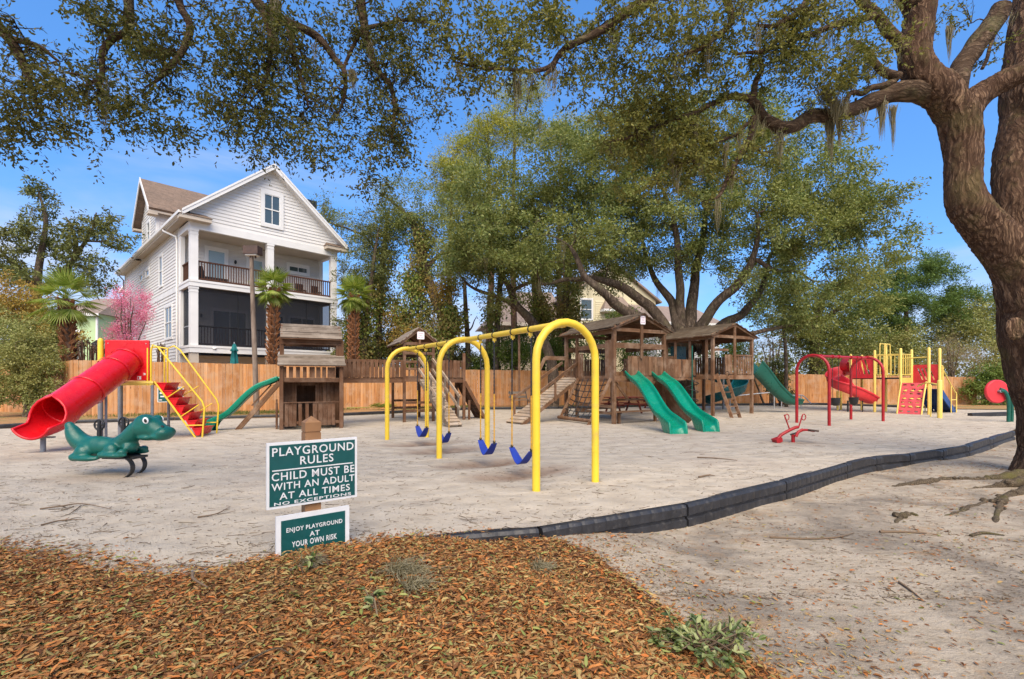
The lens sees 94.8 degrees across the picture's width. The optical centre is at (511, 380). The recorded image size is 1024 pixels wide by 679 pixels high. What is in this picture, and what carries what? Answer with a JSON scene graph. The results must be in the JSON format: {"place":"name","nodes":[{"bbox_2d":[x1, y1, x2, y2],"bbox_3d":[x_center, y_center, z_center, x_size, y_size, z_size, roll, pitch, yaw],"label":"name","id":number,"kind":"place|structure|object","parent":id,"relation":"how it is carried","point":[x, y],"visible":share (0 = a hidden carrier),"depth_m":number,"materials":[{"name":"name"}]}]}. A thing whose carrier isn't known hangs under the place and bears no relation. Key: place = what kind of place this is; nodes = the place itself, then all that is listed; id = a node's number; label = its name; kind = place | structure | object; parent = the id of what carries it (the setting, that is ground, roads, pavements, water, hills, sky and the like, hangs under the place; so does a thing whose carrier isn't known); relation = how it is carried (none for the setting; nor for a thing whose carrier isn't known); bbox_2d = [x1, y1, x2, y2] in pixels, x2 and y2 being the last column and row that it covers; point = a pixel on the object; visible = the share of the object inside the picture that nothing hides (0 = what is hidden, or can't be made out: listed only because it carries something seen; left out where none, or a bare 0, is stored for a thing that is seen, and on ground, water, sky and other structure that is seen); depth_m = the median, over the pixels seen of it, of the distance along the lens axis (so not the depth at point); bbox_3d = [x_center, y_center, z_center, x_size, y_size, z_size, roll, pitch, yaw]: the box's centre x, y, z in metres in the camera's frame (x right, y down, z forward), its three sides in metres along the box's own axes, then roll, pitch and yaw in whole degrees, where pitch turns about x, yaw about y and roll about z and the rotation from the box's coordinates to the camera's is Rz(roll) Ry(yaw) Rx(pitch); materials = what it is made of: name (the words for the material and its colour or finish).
{"place":"outdoors","nodes":[
{"label":"outdoors","id":0,"kind":"place"},
{"bbox_2d":[0,0,1011,376],"label":"sky","id":1,"kind":"structure","parent":0,"point":[916,153],"materials":[{"name":"blue"}]},
{"bbox_2d":[0,399,1014,427],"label":"mulch strip","id":2,"kind":"object","parent":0,"point":[10,417],"visible":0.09,"depth_m":22.45,"materials":[{"name":"brown wood"}]},
{"bbox_2d":[0,317,73,416],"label":"shrub","id":3,"kind":"object","parent":2,"relation":"on","point":[19,355],"visible":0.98,"depth_m":19.83,"materials":[{"name":"green plant"}]},
{"bbox_2d":[0,303,85,365],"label":"shrub","id":4,"kind":"object","parent":2,"relation":"on","point":[33,322],"visible":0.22,"depth_m":24.79,"materials":[{"name":"green plant"}]},
{"bbox_2d":[0,267,93,357],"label":"shrub","id":5,"kind":"object","parent":2,"relation":"on","point":[16,307],"visible":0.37,"depth_m":26.70,"materials":[{"name":"green plant"}]},
{"bbox_2d":[53,360,73,388],"bbox_3d":[-20.060,0.436,21.155,3.712,2.629,0.164,0,0,36],"label":"fence","id":6,"kind":"object","parent":2,"relation":"on","point":[69,371],"visible":0.2,"depth_m":20.71,"materials":[{"name":"brown wood"}]},
{"bbox_2d":[20,263,108,370],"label":"palm tree","id":7,"kind":"object","parent":2,"relation":"on","point":[66,315],"visible":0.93,"depth_m":22.71,"materials":[{"name":"plant"}]},
{"bbox_2d":[0,174,146,309],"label":"sparse oak tree","id":8,"kind":"object","parent":2,"relation":"on","point":[25,229],"visible":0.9,"depth_m":30.65,"materials":[{"name":"green plant"}]},
{"bbox_2d":[76,338,104,359],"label":"pruned shrub","id":9,"kind":"object","parent":2,"relation":"on","point":[92,352],"visible":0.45,"depth_m":23.02,"materials":[{"name":"brown plant"}]},
{"bbox_2d":[97,281,161,344],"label":"redbud tree","id":10,"kind":"object","parent":2,"relation":"on","point":[126,334],"visible":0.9,"depth_m":23.78,"materials":[{"name":"pink plant"}]},
{"bbox_2d":[243,245,262,414],"bbox_3d":[-11.255,-1.978,20.450,0.650,7.664,0.440,0,0,0],"label":"light pole","id":11,"kind":"object","parent":2,"relation":"on","point":[251,252],"visible":0.88,"depth_m":20.42,"materials":[{"name":"grey wood"}]},
{"bbox_2d":[74,360,461,415],"bbox_3d":[-10.733,0.438,24.210,17.843,2.624,0.164,0,0,-28],"label":"fence","id":12,"kind":"object","parent":2,"relation":"on","point":[137,399],"visible":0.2,"depth_m":22.50,"materials":[{"name":"brown wood"}]},
{"bbox_2d":[249,267,296,374],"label":"palm tree","id":13,"kind":"object","parent":2,"relation":"on","point":[274,296],"visible":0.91,"depth_m":24.62,"materials":[{"name":"plant"}]},
{"bbox_2d":[333,272,374,358],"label":"palm tree","id":14,"kind":"object","parent":2,"relation":"on","point":[352,304],"visible":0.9,"depth_m":26.99,"materials":[{"name":"plant"}]},
{"bbox_2d":[309,187,413,400],"bbox_3d":[-9.860,-5.488,30.930,7.466,14.677,4.833,0,0,0],"label":"ivy clad tree","id":15,"kind":"object","parent":2,"relation":"on","point":[385,299],"visible":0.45,"depth_m":30.83,"materials":[{"name":"green plant"}]},
{"bbox_2d":[328,202,403,366],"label":"ivy clad tree","id":16,"kind":"object","parent":2,"relation":"on","point":[367,324],"visible":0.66,"depth_m":28.88,"materials":[{"name":"green plant"}]},
{"bbox_2d":[327,302,482,374],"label":"undergrowth","id":17,"kind":"object","parent":2,"relation":"on","point":[459,354],"visible":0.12,"depth_m":29.98,"materials":[{"name":"green plant"}]},
{"bbox_2d":[344,407,466,415],"bbox_3d":[-4.900,1.521,22.800,6.498,0.210,0.150,0,0,-40],"label":"border timber","id":18,"kind":"object","parent":2,"relation":"on","point":[370,413],"visible":0.39,"depth_m":21.54,"materials":[{"name":"grey wood"}]},
{"bbox_2d":[362,168,458,368],"bbox_3d":[-6.314,-5.657,30.128,6.690,15.036,5.402,0,0,0],"label":"ivy clad tree","id":19,"kind":"object","parent":2,"relation":"on","point":[415,284],"visible":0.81,"depth_m":29.44,"materials":[{"name":"green plant"}]},
{"bbox_2d":[378,304,469,367],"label":"undergrowth","id":20,"kind":"object","parent":2,"relation":"on","point":[389,319],"visible":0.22,"depth_m":29.64,"materials":[{"name":"green plant"}]},
{"bbox_2d":[81,402,770,417],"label":"grass","id":21,"kind":"structure","parent":2,"relation":"on","point":[236,412],"depth_m":21.29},
{"bbox_2d":[418,265,471,364],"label":"ivy clad tree","id":22,"kind":"object","parent":2,"relation":"on","point":[449,316],"visible":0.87,"depth_m":28.21,"materials":[{"name":"green plant"}]},
{"bbox_2d":[419,146,482,368],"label":"pine tree","id":23,"kind":"object","parent":2,"relation":"on","point":[444,160],"visible":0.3,"depth_m":32.35,"materials":[{"name":"green plant"}]},
{"bbox_2d":[463,282,476,369],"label":"dead tree","id":24,"kind":"object","parent":2,"relation":"on","point":[467,346],"visible":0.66,"depth_m":29.88,"materials":[{"name":"wood"}]},
{"bbox_2d":[431,100,529,369],"bbox_3d":[-2.140,-9.146,34.151,7.298,22.008,5.345,0,0,0],"label":"pine tree","id":25,"kind":"object","parent":2,"relation":"on","point":[485,131],"visible":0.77,"depth_m":33.36,"materials":[{"name":"green plant"}]},
{"bbox_2d":[476,232,522,397],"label":"ivy clad tree","id":26,"kind":"object","parent":2,"relation":"on","point":[494,320],"visible":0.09,"depth_m":29.31,"materials":[{"name":"green plant"}]},
{"bbox_2d":[483,73,550,369],"bbox_3d":[0.410,-10.840,36.094,5.571,25.388,4.267,0,0,0],"label":"pine tree","id":27,"kind":"object","parent":2,"relation":"on","point":[513,106],"visible":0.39,"depth_m":35.78,"materials":[{"name":"green plant"}]},
{"bbox_2d":[465,321,569,383],"bbox_3d":[0.441,-1.015,30.103,7.235,5.627,4.794,0,0,-12],"label":"hedge","id":28,"kind":"object","parent":2,"relation":"on","point":[504,352],"visible":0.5,"depth_m":29.61,"materials":[{"name":"green plant"}]},
{"bbox_2d":[423,179,651,406],"bbox_3d":[1.334,-4.672,26.423,12.844,13.053,6.254,0,0,0],"label":"live oak tree","id":29,"kind":"object","parent":2,"relation":"on","point":[511,300],"visible":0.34,"depth_m":26.00,"materials":[{"name":"green plant"}]},
{"bbox_2d":[514,231,564,370],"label":"ivy clad tree","id":30,"kind":"object","parent":2,"relation":"on","point":[541,311],"visible":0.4,"depth_m":31.61,"materials":[{"name":"green plant"}]},
{"bbox_2d":[500,105,596,370],"bbox_3d":[2.892,-9.104,34.707,8.150,21.915,6.076,0,0,0],"label":"pine tree","id":31,"kind":"object","parent":2,"relation":"on","point":[560,368],"visible":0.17,"depth_m":34.76,"materials":[{"name":"green plant"}]},
{"bbox_2d":[543,237,590,370],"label":"ivy clad tree","id":32,"kind":"object","parent":2,"relation":"on","point":[569,309],"visible":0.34,"depth_m":31.75,"materials":[{"name":"green plant"}]},
{"bbox_2d":[466,370,778,405],"bbox_3d":[7.638,0.546,30.167,21.200,2.408,0.164,0,0,-10],"label":"fence","id":33,"kind":"object","parent":2,"relation":"on","point":[503,388],"visible":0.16,"depth_m":29.10,"materials":[{"name":"brown wood"}]},
{"bbox_2d":[556,301,762,371],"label":"undergrowth","id":34,"kind":"object","parent":2,"relation":"on","point":[740,349],"visible":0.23,"depth_m":31.84,"materials":[{"name":"green plant"}]},
{"bbox_2d":[744,314,798,402],"bbox_3d":[16.631,-1.401,30.592,4.566,6.354,3.128,0,0,-28],"label":"bare shrub","id":35,"kind":"object","parent":2,"relation":"on","point":[771,400],"visible":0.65,"depth_m":30.55,"materials":[{"name":"grey plant"}]},
{"bbox_2d":[733,254,906,374],"bbox_3d":[21.791,-3.615,34.007,11.494,10.931,6.753,0,0,0],"label":"oak tree","id":36,"kind":"object","parent":2,"relation":"on","point":[840,305],"visible":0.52,"depth_m":33.09,"materials":[{"name":"green plant"}]},
{"bbox_2d":[782,374,976,404],"bbox_3d":[23.861,0.649,31.017,11.649,2.202,0.164,0,0,9],"label":"fence","id":37,"kind":"object","parent":2,"relation":"on","point":[812,388],"visible":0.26,"depth_m":31.01,"materials":[{"name":"brown wood"}]},
{"bbox_2d":[847,246,994,375],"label":"pine tree","id":38,"kind":"object","parent":2,"relation":"on","point":[930,268],"visible":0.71,"depth_m":37.41,"materials":[{"name":"green plant"}]},
{"bbox_2d":[917,328,997,376],"bbox_3d":[32.280,-1.047,33.819,5.628,5.648,3.855,0,0,0],"label":"bare shrub","id":39,"kind":"object","parent":2,"relation":"on","point":[951,371],"visible":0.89,"depth_m":33.91,"materials":[{"name":"grey plant"}]},
{"bbox_2d":[957,358,1006,404],"bbox_3d":[30.833,0.273,29.617,5.791,3.639,3.036,0,0,-19],"label":"shrub","id":40,"kind":"object","parent":2,"relation":"on","point":[986,377],"visible":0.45,"depth_m":29.41,"materials":[{"name":"green plant"}]},
{"bbox_2d":[0,405,1015,577],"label":"sand","id":41,"kind":"structure","parent":0,"point":[462,490],"depth_m":7.99,"materials":[{"name":"sand"}]},
{"bbox_2d":[11,338,219,451],"bbox_3d":[-9.421,0.318,11.695,2.584,2.865,3.736,0,0,-12],"label":"tube slide","id":42,"kind":"object","parent":41,"relation":"on","point":[120,364],"visible":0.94,"depth_m":11.79,"materials":[{"name":"red plastic"}]},
{"bbox_2d":[64,414,175,477],"bbox_3d":[-6.486,1.060,7.770,1.876,1.010,0.597,0,0,4],"label":"spring rocker","id":43,"kind":"object","parent":41,"relation":"on","point":[124,444],"visible":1,"depth_m":7.63,"materials":[{"name":"green plastic"}]},
{"bbox_2d":[266,416,356,556],"bbox_3d":[-1.852,1.089,4.358,0.784,1.522,0.178,0,0,-38],"label":"playground sign","id":44,"kind":"object","parent":41,"relation":"on","point":[310,471],"visible":1,"depth_m":4.28,"materials":[{"name":"metal"}]},
{"bbox_2d":[205,323,484,430],"bbox_3d":[-5.311,-0.123,16.766,9.815,3.747,5.030,0,0,-25],"label":"wooden playset","id":45,"kind":"object","parent":41,"relation":"on","point":[319,398],"visible":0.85,"depth_m":15.72,"materials":[{"name":"brown wood"}]},
{"bbox_2d":[385,318,598,491],"bbox_3d":[-0.992,0.422,9.720,1.212,2.656,6.834,0,0,-32],"label":"swing frame","id":46,"kind":"object","parent":41,"relation":"on","point":[546,329],"visible":0.92,"depth_m":7.19,"materials":[{"name":"yellow paint"}]},
{"bbox_2d":[415,352,428,436],"bbox_3d":[-2.236,0.351,11.688,0.170,2.102,0.573,0,0,-35],"label":"belt swing","id":47,"kind":"object","parent":46,"relation":"hanging from","point":[421,433],"visible":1,"depth_m":11.65,"materials":[{"name":"plastic"}]},
{"bbox_2d":[478,342,496,454],"bbox_3d":[-0.468,0.351,8.891,0.170,2.102,0.573,0,0,-31],"label":"belt swing","id":48,"kind":"object","parent":46,"relation":"hanging from","point":[484,449],"visible":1,"depth_m":8.78,"materials":[{"name":"plastic"}]},
{"bbox_2d":[509,338,531,464],"bbox_3d":[0.157,0.351,7.902,0.170,2.102,0.573,0,0,-35],"label":"belt swing","id":49,"kind":"object","parent":46,"relation":"hanging from","point":[517,459],"visible":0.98,"depth_m":7.99,"materials":[{"name":"plastic"}]},
{"bbox_2d":[601,396,646,413],"bbox_3d":[5.350,1.205,22.600,1.800,0.830,1.760,0,0,-24],"label":"picnic table","id":50,"kind":"object","parent":41,"relation":"on","point":[628,403],"visible":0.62,"depth_m":22.41,"materials":[{"name":"brown wood"}]},
{"bbox_2d":[506,313,804,433],"bbox_3d":[7.571,-0.430,19.595,15.437,4.444,6.769,0,0,-38],"label":"wooden playset","id":51,"kind":"object","parent":41,"relation":"on","point":[674,407],"visible":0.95,"depth_m":18.38,"materials":[{"name":"brown wood"}]},
{"bbox_2d":[429,72,941,403],"bbox_3d":[7.726,-6.735,24.674,24.023,17.170,11.456,0,0,0],"label":"live oak tree","id":52,"kind":"object","parent":41,"relation":"on","point":[839,219],"visible":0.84,"depth_m":22.91,"materials":[{"name":"green plant"}]},
{"bbox_2d":[758,351,798,405],"bbox_3d":[16.078,-0.031,28.488,2.186,3.653,2.168,0,0,26],"label":"shrub","id":53,"kind":"object","parent":41,"relation":"on","point":[778,374],"visible":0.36,"depth_m":28.34,"materials":[{"name":"green plant"}]},
{"bbox_2d":[783,328,788,406],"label":"dead tree","id":54,"kind":"object","parent":41,"relation":"on","point":[785,366],"visible":0.56,"depth_m":27.43,"materials":[{"name":"wood"}]},
{"bbox_2d":[771,414,818,442],"bbox_3d":[7.006,1.230,11.668,1.065,0.804,0.260,0,0,-1],"label":"sand digger","id":55,"kind":"object","parent":41,"relation":"on","point":[778,439],"visible":0.98,"depth_m":11.69,"materials":[{"name":"red paint"}]},
{"bbox_2d":[795,354,884,425],"bbox_3d":[12.196,0.405,17.467,3.750,2.690,1.197,0,0,-28],"label":"swing frame","id":56,"kind":"object","parent":41,"relation":"on","point":[824,357],"visible":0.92,"depth_m":17.08,"materials":[{"name":"red paint"}]},
{"bbox_2d":[825,343,956,417],"bbox_3d":[17.997,-0.052,23.063,5.606,3.604,5.135,0,0,-42],"label":"modular playset","id":57,"kind":"object","parent":41,"relation":"on","point":[937,399],"visible":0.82,"depth_m":22.67,"materials":[{"name":"yellow paint"}]},
{"bbox_2d":[984,380,1013,421],"bbox_3d":[18.172,0.807,17.532,1.015,1.664,0.255,0,0,0],"label":"disc panel","id":58,"kind":"object","parent":41,"relation":"on","point":[995,391],"visible":0.88,"depth_m":17.54,"materials":[{"name":"red plastic"}]},
{"bbox_2d":[117,392,1023,678],"bbox_3d":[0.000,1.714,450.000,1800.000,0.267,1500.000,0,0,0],"label":"ground","id":59,"kind":"structure","parent":0,"point":[805,510],"depth_m":4.45,"materials":[{"name":"sand"}]},
{"bbox_2d":[0,368,51,411],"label":"fence","id":60,"kind":"object","parent":59,"relation":"on","point":[8,408],"visible":0.01,"depth_m":22.87,"materials":[{"name":"brown wood"}]},
{"bbox_2d":[54,299,122,374],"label":"house","id":61,"kind":"structure","parent":59,"relation":"on","point":[96,333],"depth_m":45.09,"materials":[{"name":"green"}]},
{"bbox_2d":[115,164,348,403],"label":"house","id":62,"kind":"structure","parent":59,"relation":"on","point":[187,262],"depth_m":28.33,"materials":[{"name":"wood"}]},
{"bbox_2d":[164,303,172,340],"bbox_3d":[-20.607,-3.489,28.245,1.920,2.098,0.065,0,0,43],"label":"window","id":63,"kind":"structure","parent":62,"relation":"in","point":[168,315],"depth_m":28.23,"materials":[{"name":"white glass"}]},
{"bbox_2d":[205,245,227,278],"bbox_3d":[-17.423,-6.695,27.789,0.065,2.310,1.220,0,0,43],"label":"window","id":64,"kind":"structure","parent":62,"relation":"in","point":[212,254],"depth_m":27.80,"materials":[{"name":"white glass"}]},
{"bbox_2d":[211,307,247,346],"bbox_3d":[-16.947,-3.112,28.298,0.065,2.325,2.000,0,0,43],"label":"window","id":65,"kind":"structure","parent":62,"relation":"in","point":[220,317],"depth_m":28.26,"materials":[{"name":"black glass"}]},
{"bbox_2d":[246,256,264,287],"bbox_3d":[-15.958,-6.495,29.363,0.065,2.410,1.120,0,0,43],"label":"balcony door","id":66,"kind":"structure","parent":62,"relation":"in","point":[259,262],"depth_m":29.40,"materials":[{"name":"white glass"}]},
{"bbox_2d":[260,188,283,230],"bbox_3d":[-14.247,-10.150,27.978,0.075,2.200,1.290,0,0,43],"label":"window","id":67,"kind":"structure","parent":62,"relation":"in","point":[271,202],"depth_m":27.97,"materials":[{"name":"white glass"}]},
{"bbox_2d":[286,262,309,276],"bbox_3d":[-14.187,-7.370,31.266,0.065,0.720,1.520,0,0,43],"label":"window","id":68,"kind":"structure","parent":62,"relation":"in","point":[297,269],"depth_m":31.24,"materials":[{"name":"white glass"}]},
{"bbox_2d":[288,315,315,350],"bbox_3d":[-14.018,-3.112,31.446,0.065,2.325,1.800,0,0,43],"label":"window","id":69,"kind":"structure","parent":62,"relation":"in","point":[292,319],"depth_m":31.39,"materials":[{"name":"black glass"}]},
{"bbox_2d":[0,0,465,214],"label":"live oak tree","id":70,"kind":"object","parent":59,"relation":"on","point":[274,19],"visible":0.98,"depth_m":6.03,"materials":[{"name":"green plant"}]},
{"bbox_2d":[0,536,780,678],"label":"leaf mound","id":71,"kind":"object","parent":59,"relation":"on","point":[392,615],"visible":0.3,"depth_m":3.22,"materials":[{"name":"plant"}]},
{"bbox_2d":[288,547,336,571],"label":"moss tuft","id":72,"kind":"object","parent":71,"relation":"on","point":[319,560],"visible":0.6,"depth_m":3.78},
{"bbox_2d":[0,529,792,678],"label":"fallen leaves","id":73,"kind":"object","parent":71,"relation":"on","point":[611,651],"visible":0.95,"depth_m":2.98,"materials":[{"name":"plant"}]},
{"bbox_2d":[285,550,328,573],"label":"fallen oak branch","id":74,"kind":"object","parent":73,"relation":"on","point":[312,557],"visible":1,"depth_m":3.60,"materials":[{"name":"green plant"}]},
{"bbox_2d":[355,587,387,613],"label":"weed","id":75,"kind":"object","parent":73,"relation":"on","point":[369,599],"visible":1,"depth_m":3.05,"materials":[{"name":"green plant"}]},
{"bbox_2d":[645,609,768,678],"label":"plant","id":76,"kind":"object","parent":73,"relation":"on","point":[680,634],"visible":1,"depth_m":3.00,"materials":[{"name":"green plant"}]},
{"bbox_2d":[691,609,760,654],"bbox_3d":[1.422,1.714,3.206,0.529,0.262,0.393,0,0,0],"label":"moss tuft","id":77,"kind":"object","parent":73,"relation":"on","point":[731,639],"visible":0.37,"depth_m":3.16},
{"bbox_2d":[370,551,449,583],"bbox_3d":[-0.804,1.478,3.688,0.664,0.262,0.496,0,0,0],"label":"moss tuft","id":78,"kind":"object","parent":71,"relation":"on","point":[407,565],"visible":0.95,"depth_m":3.65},
{"bbox_2d":[393,570,452,599],"bbox_3d":[-0.698,1.496,3.447,0.439,0.216,0.367,0,0,-37],"label":"moss tuft","id":79,"kind":"object","parent":71,"relation":"on","point":[416,581],"visible":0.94,"depth_m":3.40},
{"bbox_2d":[524,555,558,575],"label":"moss tuft","id":80,"kind":"object","parent":71,"relation":"on","point":[539,564],"visible":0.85,"depth_m":4.11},
{"bbox_2d":[419,527,538,541],"bbox_3d":[-0.350,1.704,4.820,1.268,0.316,0.150,0,0,-14],"label":"border timber","id":81,"kind":"object","parent":59,"relation":"on","point":[521,532],"visible":0.33,"depth_m":4.82,"materials":[{"name":"black plastic"}]},
{"bbox_2d":[0,337,999,395],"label":"woods","id":82,"kind":"object","parent":59,"relation":"on","point":[795,354],"visible":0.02,"depth_m":56.26,"materials":[{"name":"green plant"}]},
{"bbox_2d":[0,411,1023,603],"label":"twig litter","id":83,"kind":"object","parent":59,"relation":"on","point":[908,596],"visible":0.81,"depth_m":5.13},
{"bbox_2d":[0,427,1023,678],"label":"scattered leaves","id":84,"kind":"object","parent":59,"relation":"on","point":[610,535],"visible":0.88,"depth_m":3.98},
{"bbox_2d":[475,267,661,371],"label":"house","id":85,"kind":"structure","parent":59,"relation":"on","point":[597,305],"depth_m":43.70,"materials":[{"name":"beige"}]},
{"bbox_2d":[580,298,592,320],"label":"window","id":86,"kind":"structure","parent":85,"relation":"in","point":[589,304],"depth_m":43.45,"materials":[{"name":"white glass"}]},
{"bbox_2d":[537,503,686,537],"bbox_3d":[1.220,1.704,5.460,2.079,0.317,0.150,0,0,-27],"label":"border timber","id":87,"kind":"object","parent":59,"relation":"on","point":[662,518],"visible":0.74,"depth_m":5.47,"materials":[{"name":"black plastic"}]},
{"bbox_2d":[628,305,719,372],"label":"house","id":88,"kind":"structure","parent":59,"relation":"on","point":[666,312],"depth_m":41.85,"materials":[{"name":"white"}]},
{"bbox_2d":[421,0,1023,470],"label":"live oak tree","id":89,"kind":"object","parent":59,"relation":"on","point":[987,224],"visible":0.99,"depth_m":7.95,"materials":[{"name":"green plant"}]},
{"bbox_2d":[681,480,785,526],"bbox_3d":[3.170,1.704,6.615,2.398,0.317,0.150,0,0,-34],"label":"border timber","id":90,"kind":"object","parent":59,"relation":"on","point":[716,507],"visible":0.94,"depth_m":6.45,"materials":[{"name":"black plastic"}]},
{"bbox_2d":[779,463,846,499],"bbox_3d":[5.190,1.704,8.055,2.502,0.316,0.150,0,0,-37],"label":"border timber","id":91,"kind":"object","parent":59,"relation":"on","point":[798,485],"visible":0.91,"depth_m":7.84,"materials":[{"name":"black plastic"}]},
{"bbox_2d":[843,457,876,478],"bbox_3d":[6.770,1.701,9.200,1.338,0.310,0.150,0,0,-34],"label":"border timber","id":92,"kind":"object","parent":59,"relation":"on","point":[860,466],"visible":0.86,"depth_m":9.15,"materials":[{"name":"black plastic"}]},
{"bbox_2d":[788,317,964,376],"bbox_3d":[27.306,-1.599,36.148,15.465,6.821,7.096,0,0,-16],"label":"woodland edge","id":93,"kind":"object","parent":59,"relation":"on","point":[901,342],"visible":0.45,"depth_m":35.50,"materials":[{"name":"green plant"}]},
{"bbox_2d":[871,454,909,470],"bbox_3d":[7.850,1.701,9.780,1.064,0.310,0.150,0,0,-21],"label":"border timber","id":94,"kind":"object","parent":59,"relation":"on","point":[887,462],"visible":0.88,"depth_m":9.72,"materials":[{"name":"black plastic"}]},
{"bbox_2d":[792,299,995,362],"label":"woodland edge","id":95,"kind":"object","parent":59,"relation":"on","point":[927,324],"visible":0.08,"depth_m":43.43,"materials":[{"name":"green plant"}]},
{"bbox_2d":[906,449,942,464],"bbox_3d":[8.995,1.701,10.290,1.381,0.310,0.150,0,0,-26],"label":"border timber","id":96,"kind":"object","parent":59,"relation":"on","point":[925,456],"visible":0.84,"depth_m":10.24,"materials":[{"name":"black plastic"}]},
{"bbox_2d":[940,445,969,459],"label":"border timber","id":97,"kind":"object","parent":59,"relation":"on","point":[955,452],"visible":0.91,"depth_m":10.92,"materials":[{"name":"black plastic"}]},
{"bbox_2d":[892,469,1023,486],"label":"tree root","id":98,"kind":"object","parent":59,"relation":"on","point":[1014,473],"visible":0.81,"depth_m":8.31,"materials":[{"name":"brown plant"}]},
{"bbox_2d":[917,284,1001,399],"bbox_3d":[39.563,-3.359,36.902,12.574,10.321,8.269,0,0,0],"label":"woodland edge","id":99,"kind":"object","parent":59,"relation":"on","point":[975,330],"visible":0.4,"depth_m":36.87,"materials":[{"name":"green plant"}]},
{"bbox_2d":[964,438,992,455],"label":"border timber","id":100,"kind":"object","parent":59,"relation":"on","point":[980,445],"visible":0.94,"depth_m":11.97,"materials":[{"name":"black plastic"}]},
{"bbox_2d":[944,485,1023,515],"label":"tree root","id":101,"kind":"object","parent":59,"relation":"on","point":[1018,491],"visible":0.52,"depth_m":7.08,"materials":[{"name":"brown plant"}]},
{"bbox_2d":[967,476,1023,488],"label":"tree root","id":102,"kind":"object","parent":59,"relation":"on","point":[1017,481],"visible":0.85,"depth_m":7.79,"materials":[{"name":"brown plant"}]},
{"bbox_2d":[992,496,1008,522],"bbox_3d":[6.657,1.814,6.447,2.351,0.142,0.146,0,0,-42],"label":"tree root","id":103,"kind":"object","parent":59,"relation":"on","point":[1001,501],"visible":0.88,"depth_m":6.71,"materials":[{"name":"brown plant"}]},
{"bbox_2d":[989,431,1014,447],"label":"border timber","id":104,"kind":"object","parent":59,"relation":"on","point":[999,439],"visible":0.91,"depth_m":13.51,"materials":[{"name":"black plastic"}]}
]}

